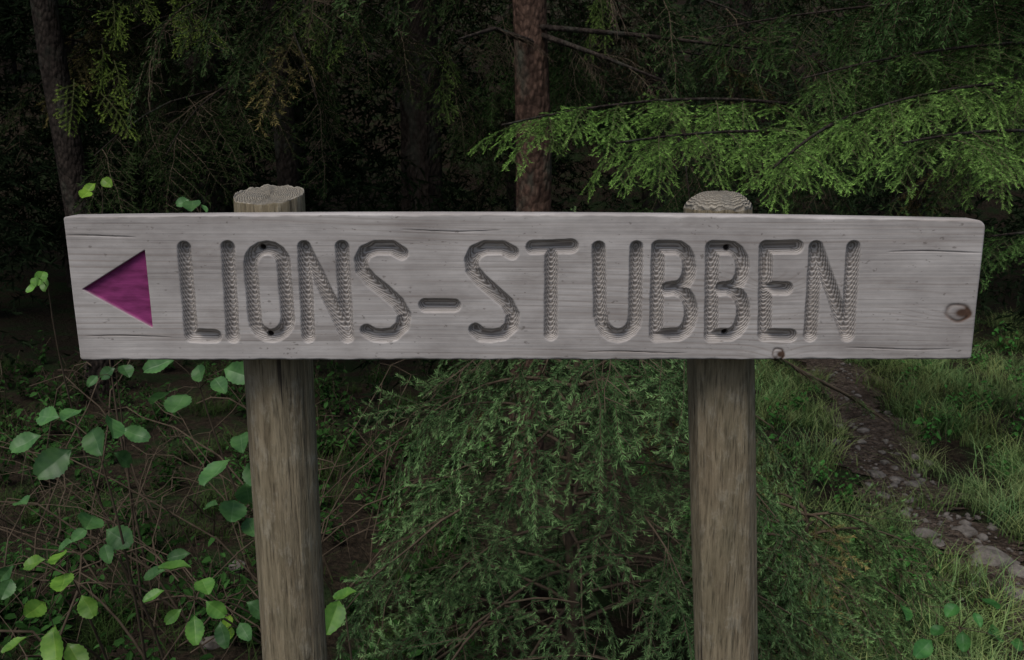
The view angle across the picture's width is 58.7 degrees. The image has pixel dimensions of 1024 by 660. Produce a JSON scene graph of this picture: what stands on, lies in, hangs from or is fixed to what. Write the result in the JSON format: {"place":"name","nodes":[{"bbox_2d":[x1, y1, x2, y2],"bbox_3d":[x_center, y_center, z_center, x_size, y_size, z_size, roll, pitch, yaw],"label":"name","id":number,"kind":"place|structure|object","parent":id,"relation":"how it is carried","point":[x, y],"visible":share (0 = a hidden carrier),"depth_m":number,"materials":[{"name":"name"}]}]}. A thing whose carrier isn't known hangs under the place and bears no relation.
{"place":"outdoors","nodes":[
{"label":"outdoors","id":0,"kind":"place"},
{"bbox_2d":[0,0,1023,659],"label":"ground","id":1,"kind":"structure","parent":0,"point":[30,322],"depth_m":4.55,"materials":[{"name":"green plant"}]},
{"bbox_2d":[0,406,163,659],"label":"alder shrub","id":2,"kind":"object","parent":1,"relation":"on","point":[51,463],"visible":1,"depth_m":2.04,"materials":[{"name":"green plant"}]},
{"bbox_2d":[25,177,234,638],"bbox_3d":[-1.091,0.302,2.535,0.784,1.417,0.310,12,17,43],"label":"birch sapling","id":3,"kind":"object","parent":1,"relation":"on","point":[42,281],"visible":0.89,"depth_m":2.65,"materials":[{"name":"green plant"}]},
{"bbox_2d":[30,0,327,397],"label":"spruce tree","id":4,"kind":"object","parent":1,"relation":"on","point":[53,60],"visible":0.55,"depth_m":5.13,"materials":[{"name":"green plant"}]},
{"bbox_2d":[142,196,349,659],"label":"alder shrub","id":5,"kind":"object","parent":1,"relation":"on","point":[232,511],"visible":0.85,"depth_m":2.09,"materials":[{"name":"green plant"}]},
{"bbox_2d":[0,0,503,214],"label":"spruce tree","id":6,"kind":"object","parent":1,"relation":"on","point":[282,122],"visible":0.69,"depth_m":4.75,"materials":[{"name":"green plant"}]},
{"bbox_2d":[0,359,645,659],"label":"bramble thicket","id":7,"kind":"object","parent":1,"relation":"on","point":[80,553],"visible":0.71,"depth_m":2.91,"materials":[{"name":"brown plant"}]},
{"bbox_2d":[325,587,356,659],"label":"alder shrub","id":8,"kind":"object","parent":1,"relation":"on","point":[335,614],"visible":0.65,"depth_m":2.01,"materials":[{"name":"green plant"}]},
{"bbox_2d":[124,0,882,481],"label":"spruce tree","id":9,"kind":"object","parent":1,"relation":"on","point":[530,36],"visible":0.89,"depth_m":3.81,"materials":[{"name":"green plant"}]},
{"bbox_2d":[52,0,615,141],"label":"spruce foliage","id":10,"kind":"object","parent":9,"relation":"attached to","point":[591,16],"visible":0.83,"depth_m":4.11,"materials":[{"name":"green plant"}]},
{"bbox_2d":[0,0,1023,432],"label":"distant forest","id":11,"kind":"object","parent":1,"relation":"on","point":[422,182],"visible":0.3,"depth_m":7.62,"materials":[{"name":"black plant"}]},
{"bbox_2d":[0,321,1023,659],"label":"undergrowth","id":12,"kind":"object","parent":1,"relation":"on","point":[146,533],"visible":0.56,"depth_m":3.79,"materials":[{"name":"green plant"}]},
{"bbox_2d":[64,184,984,659],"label":"wooden trail sign","id":13,"kind":"object","parent":1,"relation":"on","point":[278,290],"visible":1,"depth_m":1.37,"materials":[{"name":"grey wood"}]},
{"bbox_2d":[334,206,887,659],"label":"young spruce","id":14,"kind":"object","parent":1,"relation":"on","point":[504,398],"visible":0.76,"depth_m":2.35,"materials":[{"name":"green plant"}]},
{"bbox_2d":[436,0,925,371],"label":"spruce tree","id":15,"kind":"object","parent":1,"relation":"on","point":[651,202],"visible":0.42,"depth_m":5.50,"materials":[{"name":"green plant"}]},
{"bbox_2d":[468,0,1023,292],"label":"spruce tree","id":16,"kind":"object","parent":1,"relation":"on","point":[951,97],"visible":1,"depth_m":3.06,"materials":[{"name":"green plant"}]},
{"bbox_2d":[610,441,972,659],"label":"young spruce","id":17,"kind":"object","parent":1,"relation":"on","point":[879,543],"visible":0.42,"depth_m":2.81,"materials":[{"name":"green plant"}]},
{"bbox_2d":[770,359,888,423],"bbox_3d":[0.705,0.133,2.006,0.532,0.263,0.127,-12,17,-44],"label":"fallen branch","id":18,"kind":"object","parent":1,"relation":"on","point":[796,369],"visible":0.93,"depth_m":2.00,"materials":[{"name":"brown wood"}]},
{"bbox_2d":[755,307,1023,659],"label":"grass","id":19,"kind":"structure","parent":1,"relation":"on","point":[934,380],"depth_m":4.21,"materials":[{"name":"green plant"}]},
{"bbox_2d":[766,0,1023,216],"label":"spruce tree","id":20,"kind":"object","parent":1,"relation":"on","point":[945,183],"visible":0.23,"depth_m":6.21,"materials":[{"name":"green plant"}]},
{"bbox_2d":[871,597,1023,659],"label":"nettle plant","id":21,"kind":"object","parent":1,"relation":"on","point":[923,648],"visible":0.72,"depth_m":2.60,"materials":[{"name":"green plant"}]},
{"bbox_2d":[798,359,1023,659],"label":"dirt path","id":22,"kind":"structure","parent":0,"point":[880,430],"depth_m":4.21,"materials":[{"name":"brown soil"}]},
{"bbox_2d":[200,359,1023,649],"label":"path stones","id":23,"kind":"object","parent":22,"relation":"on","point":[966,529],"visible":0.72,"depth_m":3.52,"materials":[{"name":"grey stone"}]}
]}

